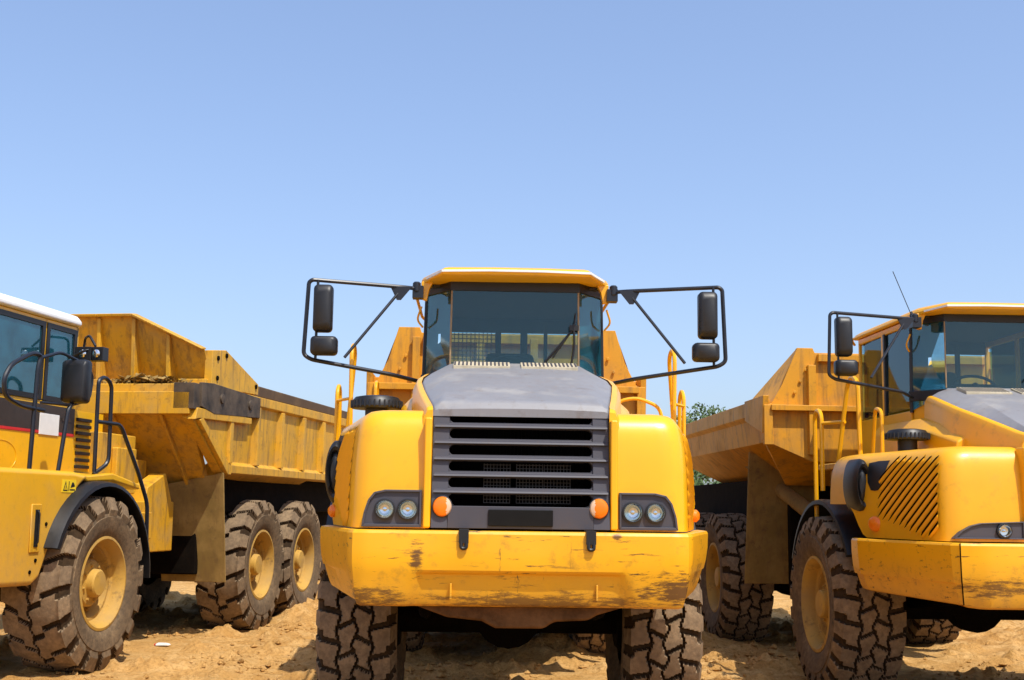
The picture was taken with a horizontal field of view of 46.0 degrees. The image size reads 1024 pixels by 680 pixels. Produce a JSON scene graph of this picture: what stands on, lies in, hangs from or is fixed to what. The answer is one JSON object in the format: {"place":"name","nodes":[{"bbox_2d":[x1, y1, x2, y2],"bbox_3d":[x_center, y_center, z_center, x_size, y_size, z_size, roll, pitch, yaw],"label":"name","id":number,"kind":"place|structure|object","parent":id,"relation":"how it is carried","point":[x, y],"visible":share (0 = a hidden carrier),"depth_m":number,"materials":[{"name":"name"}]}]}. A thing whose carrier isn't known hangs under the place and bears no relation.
{"place":"outdoors","nodes":[
{"label":"outdoors","id":0,"kind":"place"},
{"bbox_2d":[0,562,1023,679],"bbox_3d":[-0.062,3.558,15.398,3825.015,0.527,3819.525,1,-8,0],"label":"ground","id":1,"kind":"structure","parent":0,"point":[1002,638],"depth_m":12.99,"materials":[{"name":"beige sand"}]},
{"bbox_2d":[154,643,170,645],"bbox_3d":[-3.929,3.414,13.536,0.173,0.034,0.077,0,-8,4],"label":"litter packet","id":2,"kind":"object","parent":1,"relation":"on","point":[161,644],"visible":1,"depth_m":13.51,"materials":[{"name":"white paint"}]},
{"bbox_2d":[0,293,346,671],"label":"dump truck","id":3,"kind":"object","parent":1,"relation":"on","point":[121,502],"visible":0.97,"depth_m":13.93,"materials":[{"name":"yellow paint"}]},
{"bbox_2d":[0,597,1023,679],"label":"dirt clods","id":4,"kind":"object","parent":1,"relation":"on","point":[442,669],"visible":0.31,"depth_m":12.49,"materials":[{"name":"beige soil"}]},
{"bbox_2d":[302,267,727,679],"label":"dump truck","id":5,"kind":"object","parent":1,"relation":"on","point":[508,491],"visible":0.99,"depth_m":7.42,"materials":[{"name":"yellow paint"}]},
{"bbox_2d":[676,402,725,482],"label":"tree","id":6,"kind":"object","parent":1,"relation":"on","point":[709,411],"visible":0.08,"depth_m":62.72,"materials":[{"name":"green plant"}]},
{"bbox_2d":[693,470,720,485],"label":"tree","id":7,"kind":"object","parent":1,"relation":"on","point":[697,481],"visible":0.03,"depth_m":45.55,"materials":[{"name":"green plant"}]},
{"bbox_2d":[686,271,1023,679],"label":"dump truck","id":8,"kind":"object","parent":1,"relation":"on","point":[864,508],"visible":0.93,"depth_m":10.76,"materials":[{"name":"yellow paint"}]},
{"bbox_2d":[0,0,1023,484],"label":"sky","id":9,"kind":"structure","parent":0,"point":[188,168],"materials":[{"name":"blue"}]}
]}

